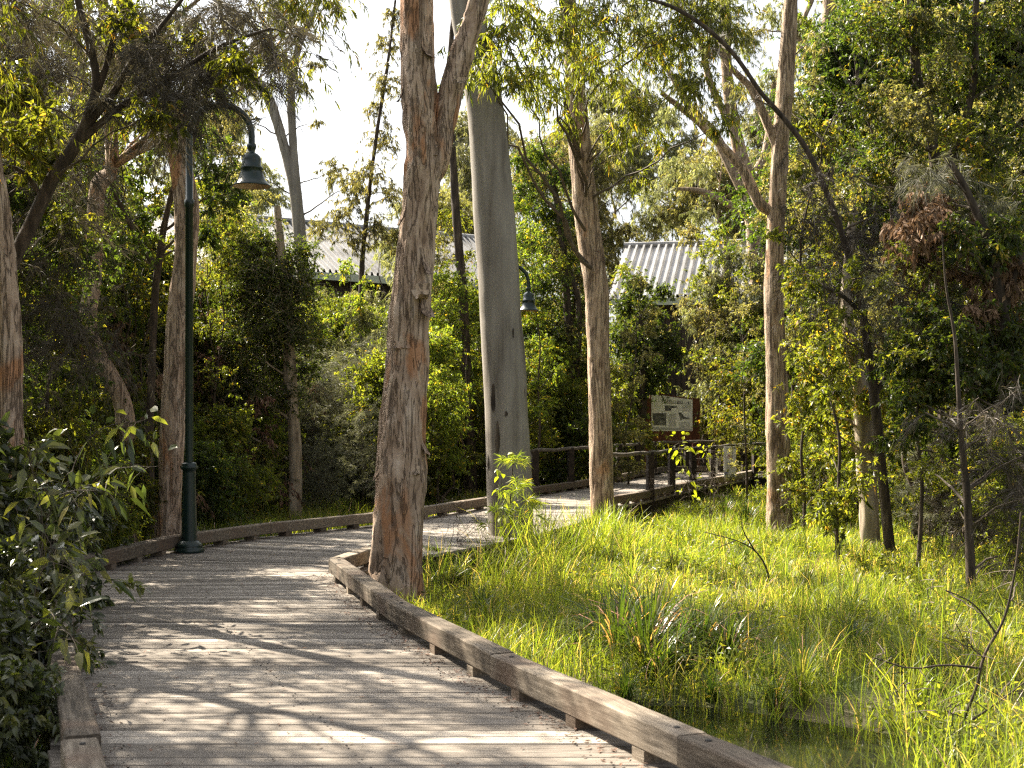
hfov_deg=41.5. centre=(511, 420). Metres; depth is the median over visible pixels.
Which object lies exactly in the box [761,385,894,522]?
shrub
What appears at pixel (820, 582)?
grass tuft
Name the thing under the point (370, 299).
slender tree
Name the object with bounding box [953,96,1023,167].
forest tree
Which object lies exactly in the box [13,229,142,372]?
shrub
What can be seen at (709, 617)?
tussock
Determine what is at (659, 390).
slender tree
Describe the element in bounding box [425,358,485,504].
shrub
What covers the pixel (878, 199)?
forest tree
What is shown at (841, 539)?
grass tuft
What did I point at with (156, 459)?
shrub
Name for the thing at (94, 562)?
leafy shoot
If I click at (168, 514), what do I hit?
paperbark tree
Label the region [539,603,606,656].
tussock
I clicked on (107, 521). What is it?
shrub
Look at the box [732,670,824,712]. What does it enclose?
tussock
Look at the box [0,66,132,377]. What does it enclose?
paperbark tree
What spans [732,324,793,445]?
shrub
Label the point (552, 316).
understorey tree
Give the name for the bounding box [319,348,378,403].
shrub
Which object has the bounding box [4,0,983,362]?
sky
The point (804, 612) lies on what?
grass tuft
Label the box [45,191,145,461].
sapling
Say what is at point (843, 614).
grass tuft
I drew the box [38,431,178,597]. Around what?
leafy shoot
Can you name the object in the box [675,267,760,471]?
slender tree
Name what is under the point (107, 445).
leafy shoot
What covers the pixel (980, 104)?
slender tree
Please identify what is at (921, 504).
sapling
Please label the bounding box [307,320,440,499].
shrub
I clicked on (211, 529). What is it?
tussock
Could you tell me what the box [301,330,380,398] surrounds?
shrub
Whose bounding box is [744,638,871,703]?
grass tuft
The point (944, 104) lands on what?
forest tree
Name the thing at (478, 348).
understorey tree
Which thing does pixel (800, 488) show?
sapling
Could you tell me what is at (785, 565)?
grass tuft
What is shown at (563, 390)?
understorey tree
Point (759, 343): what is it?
shrub
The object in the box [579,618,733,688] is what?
tussock
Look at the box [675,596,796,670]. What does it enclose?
tussock
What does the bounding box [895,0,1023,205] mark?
forest tree
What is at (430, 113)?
paperbark tree
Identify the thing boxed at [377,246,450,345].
slender tree
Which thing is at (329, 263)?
long shed
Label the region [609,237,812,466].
long shed
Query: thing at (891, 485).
shrub
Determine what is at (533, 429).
shrub
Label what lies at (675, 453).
yellow vine
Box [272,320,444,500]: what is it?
shrub
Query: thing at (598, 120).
gum tree
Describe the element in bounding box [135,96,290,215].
gum tree
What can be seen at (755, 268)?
slender tree
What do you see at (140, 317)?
forest tree
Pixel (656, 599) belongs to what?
tussock
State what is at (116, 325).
shrub
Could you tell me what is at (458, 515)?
twiggy shrub
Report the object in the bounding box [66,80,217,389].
slender tree
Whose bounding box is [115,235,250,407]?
shrub
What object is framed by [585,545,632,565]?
grass tuft
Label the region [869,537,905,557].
grass tuft
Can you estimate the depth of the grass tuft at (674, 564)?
16.94 m
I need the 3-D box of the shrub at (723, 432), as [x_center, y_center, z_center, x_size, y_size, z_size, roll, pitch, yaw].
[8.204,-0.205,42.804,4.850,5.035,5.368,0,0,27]
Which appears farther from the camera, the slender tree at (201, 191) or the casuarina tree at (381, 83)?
the casuarina tree at (381, 83)
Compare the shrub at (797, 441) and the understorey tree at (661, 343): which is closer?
the shrub at (797, 441)
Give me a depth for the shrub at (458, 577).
15.12 m
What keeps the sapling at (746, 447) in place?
on the ground at (789, 712)
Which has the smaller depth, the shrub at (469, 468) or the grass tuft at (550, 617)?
the grass tuft at (550, 617)
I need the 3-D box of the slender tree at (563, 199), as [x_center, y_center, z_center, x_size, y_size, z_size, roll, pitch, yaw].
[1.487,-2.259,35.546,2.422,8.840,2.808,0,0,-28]
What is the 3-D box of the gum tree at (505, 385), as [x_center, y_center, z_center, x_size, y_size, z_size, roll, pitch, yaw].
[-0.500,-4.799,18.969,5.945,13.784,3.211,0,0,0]
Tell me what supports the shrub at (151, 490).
on the ground at (789, 712)
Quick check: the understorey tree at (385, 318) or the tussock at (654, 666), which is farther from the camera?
the understorey tree at (385, 318)
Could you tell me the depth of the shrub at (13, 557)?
9.43 m
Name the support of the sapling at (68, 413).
on the ground at (789, 712)
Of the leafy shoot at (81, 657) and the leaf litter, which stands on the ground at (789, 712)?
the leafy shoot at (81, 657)
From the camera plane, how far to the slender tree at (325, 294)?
38.78 m
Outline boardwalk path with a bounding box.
[43,471,766,767]
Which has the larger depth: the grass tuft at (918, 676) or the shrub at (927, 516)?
the shrub at (927, 516)
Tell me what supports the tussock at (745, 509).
on the ground at (789, 712)
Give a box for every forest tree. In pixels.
[20,169,163,410]
[38,87,135,226]
[102,218,166,374]
[705,0,1018,499]
[734,0,1023,498]
[765,0,1023,251]
[784,135,1023,516]
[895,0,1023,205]
[952,0,1023,165]
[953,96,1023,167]
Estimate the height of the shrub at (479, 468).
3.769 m
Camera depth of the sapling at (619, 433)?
33.83 m
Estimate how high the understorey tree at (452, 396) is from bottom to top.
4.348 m
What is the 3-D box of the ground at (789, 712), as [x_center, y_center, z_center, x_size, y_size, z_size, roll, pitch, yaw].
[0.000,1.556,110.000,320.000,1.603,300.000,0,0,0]
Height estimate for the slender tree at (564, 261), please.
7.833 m
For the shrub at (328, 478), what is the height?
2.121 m
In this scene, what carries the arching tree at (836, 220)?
on the ground at (789, 712)
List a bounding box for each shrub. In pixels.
[0,411,73,580]
[0,516,105,631]
[0,568,43,667]
[0,653,69,767]
[2,124,135,491]
[8,579,116,747]
[11,458,152,609]
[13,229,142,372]
[23,397,134,551]
[24,352,153,491]
[30,354,138,509]
[43,458,156,569]
[48,373,149,487]
[52,471,134,563]
[61,411,136,540]
[77,307,214,518]
[84,376,144,486]
[88,408,204,543]
[96,344,204,405]
[111,410,207,527]
[114,371,224,492]
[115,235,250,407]
[144,440,264,530]
[145,307,254,460]
[155,341,304,520]
[156,394,291,521]
[193,395,265,474]
[195,270,300,421]
[200,380,289,510]
[204,360,313,513]
[205,297,324,487]
[218,369,305,504]
[245,413,287,510]
[248,414,314,511]
[262,424,361,514]
[267,324,326,412]
[267,354,347,489]
[268,403,323,470]
[270,354,347,492]
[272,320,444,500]
[277,333,376,496]
[298,338,468,502]
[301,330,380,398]
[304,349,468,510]
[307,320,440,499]
[309,381,440,509]
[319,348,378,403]
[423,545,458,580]
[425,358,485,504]
[426,365,484,498]
[426,488,488,544]
[427,341,560,497]
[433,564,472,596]
[444,383,563,497]
[447,375,535,492]
[451,504,506,547]
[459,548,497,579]
[476,355,585,491]
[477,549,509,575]
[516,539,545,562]
[528,394,629,493]
[547,373,670,480]
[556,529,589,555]
[614,352,671,439]
[622,384,680,472]
[644,469,680,515]
[657,439,749,526]
[687,337,789,485]
[706,308,763,460]
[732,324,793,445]
[739,312,811,450]
[747,416,854,519]
[752,421,798,490]
[760,414,854,501]
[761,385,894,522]
[766,486,810,540]
[767,421,858,528]
[796,414,888,515]
[849,421,939,523]
[877,411,944,539]
[878,320,1023,547]
[879,419,957,542]
[882,389,943,513]
[898,390,1003,547]
[900,419,1006,557]
[918,368,1023,556]
[932,408,1023,590]
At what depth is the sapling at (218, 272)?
23.98 m
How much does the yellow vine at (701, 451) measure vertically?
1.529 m
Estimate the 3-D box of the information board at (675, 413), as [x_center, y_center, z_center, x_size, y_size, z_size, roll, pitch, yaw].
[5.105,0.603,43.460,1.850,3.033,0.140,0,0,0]
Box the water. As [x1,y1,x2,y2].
[643,706,1023,767]
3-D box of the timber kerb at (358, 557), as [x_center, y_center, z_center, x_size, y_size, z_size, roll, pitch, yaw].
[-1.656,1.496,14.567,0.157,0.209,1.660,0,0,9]
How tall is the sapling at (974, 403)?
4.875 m
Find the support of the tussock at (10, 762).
on the ground at (789, 712)
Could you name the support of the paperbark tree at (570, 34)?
on the ground at (789, 712)
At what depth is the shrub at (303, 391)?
30.42 m
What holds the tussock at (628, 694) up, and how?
on the ground at (789, 712)
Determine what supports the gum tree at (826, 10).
on the ground at (789, 712)
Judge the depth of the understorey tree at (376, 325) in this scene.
34.65 m
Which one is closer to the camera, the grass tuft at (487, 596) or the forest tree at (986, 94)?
the grass tuft at (487, 596)
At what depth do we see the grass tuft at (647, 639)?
10.32 m
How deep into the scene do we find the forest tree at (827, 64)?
30.20 m
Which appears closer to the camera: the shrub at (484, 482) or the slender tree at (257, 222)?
the shrub at (484, 482)
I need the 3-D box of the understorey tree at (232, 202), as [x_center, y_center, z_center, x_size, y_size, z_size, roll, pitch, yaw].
[-5.214,-1.918,19.997,2.846,8.002,2.220,0,0,0]
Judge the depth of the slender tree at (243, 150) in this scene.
25.81 m
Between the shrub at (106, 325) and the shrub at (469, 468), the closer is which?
the shrub at (106, 325)
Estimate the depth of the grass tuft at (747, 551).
19.10 m
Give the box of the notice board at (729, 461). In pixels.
[724,446,735,476]
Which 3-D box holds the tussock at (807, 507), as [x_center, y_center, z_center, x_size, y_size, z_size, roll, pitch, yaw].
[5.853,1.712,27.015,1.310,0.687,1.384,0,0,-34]
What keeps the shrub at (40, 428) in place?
on the ground at (789, 712)
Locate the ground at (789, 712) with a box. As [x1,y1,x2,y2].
[3,458,1023,767]
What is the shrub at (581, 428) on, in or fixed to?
on the ground at (789, 712)
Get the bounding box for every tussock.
[0,735,49,767]
[4,739,45,765]
[197,517,233,545]
[247,515,275,536]
[424,573,464,592]
[428,555,473,586]
[496,551,529,574]
[519,570,710,670]
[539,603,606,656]
[550,586,618,623]
[558,559,763,646]
[562,582,731,678]
[566,609,631,651]
[569,592,671,625]
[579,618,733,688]
[585,660,664,700]
[621,600,745,670]
[631,585,781,664]
[668,613,720,662]
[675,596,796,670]
[677,666,750,702]
[707,495,738,514]
[719,600,791,650]
[723,495,765,524]
[729,636,793,675]
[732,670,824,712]
[737,619,873,684]
[794,502,810,518]
[810,613,893,655]
[852,640,944,680]
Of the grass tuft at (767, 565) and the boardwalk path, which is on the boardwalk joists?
the boardwalk path
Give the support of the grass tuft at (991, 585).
on the ground at (789, 712)
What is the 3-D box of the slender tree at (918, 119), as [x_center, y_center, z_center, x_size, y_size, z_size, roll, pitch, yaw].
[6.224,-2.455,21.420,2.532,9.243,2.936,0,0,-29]
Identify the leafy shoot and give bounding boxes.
[1,595,106,762]
[3,428,84,624]
[21,466,149,570]
[23,520,135,624]
[31,405,167,570]
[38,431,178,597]
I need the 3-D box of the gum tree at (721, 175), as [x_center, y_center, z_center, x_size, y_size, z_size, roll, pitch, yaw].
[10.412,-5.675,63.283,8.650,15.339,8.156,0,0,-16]
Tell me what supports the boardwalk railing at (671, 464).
on the boardwalk path
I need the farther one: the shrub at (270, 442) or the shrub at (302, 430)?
the shrub at (302, 430)
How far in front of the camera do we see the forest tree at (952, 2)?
33.79 m
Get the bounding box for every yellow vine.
[669,431,700,518]
[695,444,717,505]
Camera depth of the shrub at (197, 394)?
24.52 m
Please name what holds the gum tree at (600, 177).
on the ground at (789, 712)
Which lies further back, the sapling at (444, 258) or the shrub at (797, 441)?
the sapling at (444, 258)
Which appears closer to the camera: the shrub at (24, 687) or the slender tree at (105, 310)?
the shrub at (24, 687)
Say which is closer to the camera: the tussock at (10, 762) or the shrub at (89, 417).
the tussock at (10, 762)
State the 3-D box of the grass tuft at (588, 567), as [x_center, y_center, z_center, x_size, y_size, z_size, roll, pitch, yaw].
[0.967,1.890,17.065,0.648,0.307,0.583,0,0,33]
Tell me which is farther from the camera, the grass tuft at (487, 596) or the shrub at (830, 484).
the shrub at (830, 484)
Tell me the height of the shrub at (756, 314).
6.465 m
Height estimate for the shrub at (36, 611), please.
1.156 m
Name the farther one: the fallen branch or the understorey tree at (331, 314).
the understorey tree at (331, 314)
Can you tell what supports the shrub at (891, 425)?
on the ground at (789, 712)
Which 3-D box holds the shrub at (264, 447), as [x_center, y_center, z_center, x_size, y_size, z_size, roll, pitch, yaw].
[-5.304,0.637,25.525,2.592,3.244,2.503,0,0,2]
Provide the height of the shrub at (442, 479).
3.934 m
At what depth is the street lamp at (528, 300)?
29.52 m
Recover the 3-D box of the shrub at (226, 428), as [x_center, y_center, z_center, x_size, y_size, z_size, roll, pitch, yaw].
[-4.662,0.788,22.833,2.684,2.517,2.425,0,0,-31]
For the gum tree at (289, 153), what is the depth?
37.90 m
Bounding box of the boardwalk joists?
[367,478,766,574]
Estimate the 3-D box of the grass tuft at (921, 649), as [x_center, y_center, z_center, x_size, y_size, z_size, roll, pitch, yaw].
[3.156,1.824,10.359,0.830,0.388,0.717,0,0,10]
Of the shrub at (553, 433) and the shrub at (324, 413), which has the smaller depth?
the shrub at (324, 413)
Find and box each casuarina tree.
[305,0,402,355]
[891,235,1023,603]
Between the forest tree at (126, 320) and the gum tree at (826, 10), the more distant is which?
the gum tree at (826, 10)
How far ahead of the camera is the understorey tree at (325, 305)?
37.10 m
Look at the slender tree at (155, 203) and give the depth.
23.59 m
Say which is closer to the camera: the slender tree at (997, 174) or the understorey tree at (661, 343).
the slender tree at (997, 174)
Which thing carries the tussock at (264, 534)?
on the ground at (789, 712)
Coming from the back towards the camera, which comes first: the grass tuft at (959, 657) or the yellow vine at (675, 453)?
the yellow vine at (675, 453)
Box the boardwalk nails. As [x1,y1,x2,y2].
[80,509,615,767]
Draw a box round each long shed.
[131,204,477,337]
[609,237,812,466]
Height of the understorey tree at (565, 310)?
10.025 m
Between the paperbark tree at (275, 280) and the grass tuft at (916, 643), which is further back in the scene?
the paperbark tree at (275, 280)
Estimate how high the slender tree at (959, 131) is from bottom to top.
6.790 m
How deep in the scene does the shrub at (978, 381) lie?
21.00 m
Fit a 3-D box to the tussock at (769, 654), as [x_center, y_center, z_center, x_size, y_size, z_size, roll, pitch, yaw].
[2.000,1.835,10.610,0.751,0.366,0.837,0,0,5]
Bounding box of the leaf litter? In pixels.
[71,510,642,767]
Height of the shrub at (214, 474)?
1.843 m
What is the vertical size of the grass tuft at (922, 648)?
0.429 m
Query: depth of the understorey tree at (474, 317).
39.61 m
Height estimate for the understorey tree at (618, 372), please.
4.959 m
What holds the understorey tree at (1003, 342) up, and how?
on the ground at (789, 712)
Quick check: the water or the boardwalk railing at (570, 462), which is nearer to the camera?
the water
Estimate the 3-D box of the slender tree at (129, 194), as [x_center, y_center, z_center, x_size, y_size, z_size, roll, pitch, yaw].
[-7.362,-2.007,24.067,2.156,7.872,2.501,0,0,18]
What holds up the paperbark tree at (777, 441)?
on the ground at (789, 712)
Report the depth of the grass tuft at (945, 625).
11.85 m
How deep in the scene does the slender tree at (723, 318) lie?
45.67 m
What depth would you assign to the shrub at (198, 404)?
22.57 m
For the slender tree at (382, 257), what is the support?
on the ground at (789, 712)
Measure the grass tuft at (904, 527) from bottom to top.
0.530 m
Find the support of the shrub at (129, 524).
on the ground at (789, 712)
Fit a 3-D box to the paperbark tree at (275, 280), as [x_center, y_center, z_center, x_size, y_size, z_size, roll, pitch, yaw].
[-4.711,-0.970,25.104,3.013,6.015,2.825,0,0,-19]
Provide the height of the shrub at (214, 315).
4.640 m
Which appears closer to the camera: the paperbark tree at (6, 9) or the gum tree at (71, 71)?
the paperbark tree at (6, 9)
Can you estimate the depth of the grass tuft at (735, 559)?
17.57 m
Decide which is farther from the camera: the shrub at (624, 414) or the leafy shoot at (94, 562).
the shrub at (624, 414)
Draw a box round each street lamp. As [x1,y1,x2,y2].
[174,102,270,553]
[518,265,538,311]
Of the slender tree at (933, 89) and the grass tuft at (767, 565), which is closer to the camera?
the grass tuft at (767, 565)
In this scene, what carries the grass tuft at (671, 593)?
on the ground at (789, 712)
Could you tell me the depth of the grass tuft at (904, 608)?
13.18 m
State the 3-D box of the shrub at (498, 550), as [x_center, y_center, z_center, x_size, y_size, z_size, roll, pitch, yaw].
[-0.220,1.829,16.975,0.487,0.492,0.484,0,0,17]
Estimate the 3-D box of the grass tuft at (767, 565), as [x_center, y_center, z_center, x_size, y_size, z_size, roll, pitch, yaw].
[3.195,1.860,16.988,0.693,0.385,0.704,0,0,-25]
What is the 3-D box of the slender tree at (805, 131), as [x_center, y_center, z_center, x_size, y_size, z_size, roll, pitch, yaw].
[6.107,-1.928,26.227,2.665,8.266,2.828,0,0,36]
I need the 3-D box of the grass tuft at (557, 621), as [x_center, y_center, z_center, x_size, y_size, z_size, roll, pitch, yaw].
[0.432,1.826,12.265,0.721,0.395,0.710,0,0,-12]
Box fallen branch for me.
[705,513,769,578]
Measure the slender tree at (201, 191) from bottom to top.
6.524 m
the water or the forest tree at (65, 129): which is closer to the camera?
the water
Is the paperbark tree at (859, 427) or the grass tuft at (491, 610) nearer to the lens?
the grass tuft at (491, 610)
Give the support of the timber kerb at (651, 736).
on the boardwalk path
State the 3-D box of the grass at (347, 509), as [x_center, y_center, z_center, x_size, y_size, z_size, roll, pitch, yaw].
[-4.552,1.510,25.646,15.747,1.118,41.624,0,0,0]
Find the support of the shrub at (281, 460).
on the ground at (789, 712)
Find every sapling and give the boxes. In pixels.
[17,202,108,491]
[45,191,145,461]
[98,223,195,479]
[193,214,254,455]
[205,196,271,339]
[322,257,379,485]
[427,223,454,490]
[475,451,552,553]
[492,452,520,550]
[514,192,568,494]
[611,272,664,484]
[714,270,765,500]
[775,206,843,530]
[775,254,894,571]
[864,201,974,570]
[866,512,1023,753]
[933,223,1007,560]
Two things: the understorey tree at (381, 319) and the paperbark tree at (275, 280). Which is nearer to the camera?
the paperbark tree at (275, 280)
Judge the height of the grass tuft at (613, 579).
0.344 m
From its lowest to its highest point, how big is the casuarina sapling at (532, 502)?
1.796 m
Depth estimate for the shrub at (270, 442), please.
24.03 m
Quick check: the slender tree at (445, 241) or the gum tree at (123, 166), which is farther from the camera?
the gum tree at (123, 166)
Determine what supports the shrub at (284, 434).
on the ground at (789, 712)
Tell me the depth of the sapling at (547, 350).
29.98 m
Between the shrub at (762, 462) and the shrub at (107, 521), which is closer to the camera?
the shrub at (107, 521)
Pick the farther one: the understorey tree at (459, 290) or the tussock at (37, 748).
the understorey tree at (459, 290)
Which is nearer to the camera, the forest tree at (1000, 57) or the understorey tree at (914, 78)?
the understorey tree at (914, 78)
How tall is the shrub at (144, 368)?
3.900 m
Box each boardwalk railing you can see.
[530,440,764,490]
[613,442,766,519]
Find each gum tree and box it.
[2,0,147,192]
[54,105,134,226]
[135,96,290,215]
[206,0,374,303]
[380,104,564,277]
[436,184,519,234]
[449,0,533,547]
[509,120,640,337]
[538,66,712,344]
[616,0,821,469]
[636,137,770,241]
[669,94,837,239]
[779,0,873,327]
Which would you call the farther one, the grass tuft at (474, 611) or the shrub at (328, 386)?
the shrub at (328, 386)
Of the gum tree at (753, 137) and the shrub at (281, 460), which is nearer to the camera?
the shrub at (281, 460)
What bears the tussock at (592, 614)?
on the ground at (789, 712)
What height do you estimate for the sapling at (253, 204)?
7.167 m
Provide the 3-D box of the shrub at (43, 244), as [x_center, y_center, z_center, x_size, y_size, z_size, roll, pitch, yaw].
[-6.290,-0.933,16.166,3.486,5.961,4.094,0,0,-15]
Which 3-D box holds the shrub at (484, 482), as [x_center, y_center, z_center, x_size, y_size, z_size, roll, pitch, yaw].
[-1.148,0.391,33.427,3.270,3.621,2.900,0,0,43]
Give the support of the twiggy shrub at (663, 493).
on the ground at (789, 712)
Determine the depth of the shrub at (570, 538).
19.27 m
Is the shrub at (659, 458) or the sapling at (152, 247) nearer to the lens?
the sapling at (152, 247)
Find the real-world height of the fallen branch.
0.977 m
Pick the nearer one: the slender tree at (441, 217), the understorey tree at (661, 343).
the slender tree at (441, 217)
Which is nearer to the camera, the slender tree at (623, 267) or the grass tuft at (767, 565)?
the grass tuft at (767, 565)
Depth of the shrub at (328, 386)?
28.11 m
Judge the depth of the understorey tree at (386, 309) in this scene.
37.76 m
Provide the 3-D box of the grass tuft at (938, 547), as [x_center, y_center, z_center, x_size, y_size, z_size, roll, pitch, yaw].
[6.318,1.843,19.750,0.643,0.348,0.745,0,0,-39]
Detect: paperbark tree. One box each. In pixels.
[0,0,96,189]
[0,0,174,483]
[0,0,368,556]
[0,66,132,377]
[0,97,24,477]
[70,0,227,550]
[193,206,342,519]
[368,0,489,608]
[456,0,779,527]
[660,0,829,533]
[770,213,912,551]
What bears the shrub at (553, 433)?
on the ground at (789, 712)
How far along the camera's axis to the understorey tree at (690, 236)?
46.90 m
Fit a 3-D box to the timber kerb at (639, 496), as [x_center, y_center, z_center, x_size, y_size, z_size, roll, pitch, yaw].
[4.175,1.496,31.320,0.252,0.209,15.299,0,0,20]
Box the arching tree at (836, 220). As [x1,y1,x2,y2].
[648,0,932,564]
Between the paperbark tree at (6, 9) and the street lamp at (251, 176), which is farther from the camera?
the street lamp at (251, 176)
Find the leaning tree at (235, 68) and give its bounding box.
[0,0,349,269]
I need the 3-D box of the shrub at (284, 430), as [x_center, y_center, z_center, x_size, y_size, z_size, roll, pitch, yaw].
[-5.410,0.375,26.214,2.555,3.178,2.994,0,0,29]
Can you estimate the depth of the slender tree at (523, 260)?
36.57 m
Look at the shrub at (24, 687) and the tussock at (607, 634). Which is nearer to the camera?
the shrub at (24, 687)
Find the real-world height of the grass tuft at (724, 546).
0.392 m
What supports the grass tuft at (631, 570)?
on the ground at (789, 712)
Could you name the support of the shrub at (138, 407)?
on the ground at (789, 712)
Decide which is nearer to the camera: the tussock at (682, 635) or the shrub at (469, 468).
the tussock at (682, 635)
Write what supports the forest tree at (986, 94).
on the ground at (789, 712)
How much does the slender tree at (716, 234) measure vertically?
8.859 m
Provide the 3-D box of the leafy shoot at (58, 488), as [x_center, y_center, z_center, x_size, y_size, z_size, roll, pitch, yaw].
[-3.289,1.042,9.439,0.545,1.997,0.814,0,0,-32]
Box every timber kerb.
[48,496,486,767]
[329,558,792,767]
[332,544,370,566]
[532,465,723,495]
[614,470,751,506]
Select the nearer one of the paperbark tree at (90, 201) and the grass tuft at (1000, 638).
the grass tuft at (1000, 638)
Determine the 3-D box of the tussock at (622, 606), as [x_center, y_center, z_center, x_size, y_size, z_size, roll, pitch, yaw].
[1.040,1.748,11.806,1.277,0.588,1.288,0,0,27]
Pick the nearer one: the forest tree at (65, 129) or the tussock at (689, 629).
the tussock at (689, 629)
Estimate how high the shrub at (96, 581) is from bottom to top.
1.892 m
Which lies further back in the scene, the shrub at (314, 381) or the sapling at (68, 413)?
the shrub at (314, 381)
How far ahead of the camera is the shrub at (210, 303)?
27.59 m
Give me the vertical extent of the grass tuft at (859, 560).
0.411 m
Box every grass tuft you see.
[442,592,517,633]
[446,582,508,609]
[446,585,521,630]
[512,561,562,588]
[530,610,566,629]
[531,601,573,639]
[580,562,601,579]
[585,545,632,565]
[603,569,620,586]
[603,619,714,684]
[607,545,663,584]
[614,572,649,595]
[645,549,703,576]
[651,579,696,606]
[701,536,751,558]
[715,545,750,575]
[721,539,770,563]
[743,546,789,572]
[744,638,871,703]
[748,556,780,581]
[757,556,816,586]
[768,572,810,596]
[783,563,827,587]
[785,596,822,628]
[796,571,840,599]
[804,599,887,634]
[814,612,865,638]
[820,528,862,547]
[824,585,883,617]
[824,590,873,612]
[827,572,882,595]
[832,547,884,576]
[852,620,975,667]
[853,623,969,668]
[858,648,969,707]
[861,654,912,683]
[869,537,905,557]
[870,631,970,679]
[874,634,973,674]
[881,591,918,626]
[895,517,925,537]
[924,610,978,648]
[925,537,956,554]
[929,633,1007,677]
[961,607,1022,660]
[968,575,1019,601]
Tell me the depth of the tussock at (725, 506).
27.94 m
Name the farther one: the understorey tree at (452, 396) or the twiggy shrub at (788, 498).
the understorey tree at (452, 396)
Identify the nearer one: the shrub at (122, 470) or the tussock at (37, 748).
the tussock at (37, 748)
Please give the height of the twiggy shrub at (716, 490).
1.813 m
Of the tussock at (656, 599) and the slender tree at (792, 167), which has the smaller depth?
the tussock at (656, 599)
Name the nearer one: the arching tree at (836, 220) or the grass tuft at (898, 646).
the grass tuft at (898, 646)
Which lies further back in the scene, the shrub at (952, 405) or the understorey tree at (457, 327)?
the understorey tree at (457, 327)
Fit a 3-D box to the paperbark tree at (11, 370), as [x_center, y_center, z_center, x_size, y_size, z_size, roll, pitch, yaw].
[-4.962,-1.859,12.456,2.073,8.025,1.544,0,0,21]
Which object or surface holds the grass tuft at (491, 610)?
on the ground at (789, 712)
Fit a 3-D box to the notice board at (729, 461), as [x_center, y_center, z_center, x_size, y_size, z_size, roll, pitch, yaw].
[5.533,1.034,34.303,0.307,0.785,0.018,0,0,0]
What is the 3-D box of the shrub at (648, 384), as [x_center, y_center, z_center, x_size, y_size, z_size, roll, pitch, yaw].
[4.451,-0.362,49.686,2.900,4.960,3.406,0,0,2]
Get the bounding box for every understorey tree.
[55,24,252,538]
[282,299,338,366]
[295,292,344,348]
[296,297,356,358]
[318,285,381,344]
[327,298,386,423]
[328,292,387,354]
[342,294,387,352]
[369,301,429,347]
[373,316,387,349]
[379,320,481,503]
[430,20,484,496]
[431,273,482,431]
[431,298,478,420]
[457,337,485,465]
[509,124,587,467]
[524,324,588,484]
[531,295,582,336]
[547,330,629,457]
[609,268,688,468]
[664,219,763,464]
[815,0,1023,536]
[853,150,1023,564]
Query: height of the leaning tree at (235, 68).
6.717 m
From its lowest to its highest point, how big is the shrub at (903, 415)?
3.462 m
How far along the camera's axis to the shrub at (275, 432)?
25.87 m
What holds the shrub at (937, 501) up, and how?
on the ground at (789, 712)
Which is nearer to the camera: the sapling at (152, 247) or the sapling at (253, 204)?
the sapling at (152, 247)
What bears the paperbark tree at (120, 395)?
on the ground at (789, 712)
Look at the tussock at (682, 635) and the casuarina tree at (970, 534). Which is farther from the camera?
the casuarina tree at (970, 534)
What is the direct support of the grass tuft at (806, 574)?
on the ground at (789, 712)
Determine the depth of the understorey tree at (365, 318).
31.05 m
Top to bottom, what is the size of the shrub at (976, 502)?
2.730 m
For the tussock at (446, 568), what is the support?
on the ground at (789, 712)
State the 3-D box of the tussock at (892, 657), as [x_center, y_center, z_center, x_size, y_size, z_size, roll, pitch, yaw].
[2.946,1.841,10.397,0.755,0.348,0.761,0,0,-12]
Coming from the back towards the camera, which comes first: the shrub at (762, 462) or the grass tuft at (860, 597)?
the shrub at (762, 462)
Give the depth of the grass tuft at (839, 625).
12.08 m
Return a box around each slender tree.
[32,47,140,372]
[64,102,162,321]
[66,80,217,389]
[67,73,173,323]
[148,170,272,417]
[173,216,252,274]
[195,122,268,364]
[201,209,265,278]
[212,166,294,314]
[311,285,344,302]
[348,290,389,314]
[365,228,396,312]
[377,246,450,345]
[430,205,480,345]
[432,232,455,487]
[518,207,586,467]
[518,242,561,361]
[540,188,619,477]
[609,258,665,450]
[626,293,671,394]
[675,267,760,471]
[677,224,763,465]
[691,237,758,470]
[704,235,764,403]
[732,65,862,450]
[732,259,764,470]
[762,113,896,521]
[811,0,971,545]
[852,54,1000,526]
[881,102,1023,550]
[911,0,1023,319]
[966,118,1023,317]
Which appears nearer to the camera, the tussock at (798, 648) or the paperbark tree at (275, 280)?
the tussock at (798, 648)
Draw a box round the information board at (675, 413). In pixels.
[644,393,699,471]
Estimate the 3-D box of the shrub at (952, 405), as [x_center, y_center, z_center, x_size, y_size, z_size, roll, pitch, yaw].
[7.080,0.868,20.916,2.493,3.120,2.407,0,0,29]
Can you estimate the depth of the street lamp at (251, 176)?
16.40 m
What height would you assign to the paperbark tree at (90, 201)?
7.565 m
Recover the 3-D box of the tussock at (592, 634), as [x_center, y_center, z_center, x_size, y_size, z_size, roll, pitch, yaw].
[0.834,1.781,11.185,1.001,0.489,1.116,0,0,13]
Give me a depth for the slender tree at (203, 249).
40.97 m
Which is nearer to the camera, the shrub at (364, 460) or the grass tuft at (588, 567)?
the grass tuft at (588, 567)
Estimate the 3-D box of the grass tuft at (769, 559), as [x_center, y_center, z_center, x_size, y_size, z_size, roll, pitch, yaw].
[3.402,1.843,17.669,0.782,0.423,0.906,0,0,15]
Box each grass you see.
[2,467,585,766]
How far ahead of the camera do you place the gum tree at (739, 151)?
49.86 m
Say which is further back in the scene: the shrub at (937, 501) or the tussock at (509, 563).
the shrub at (937, 501)

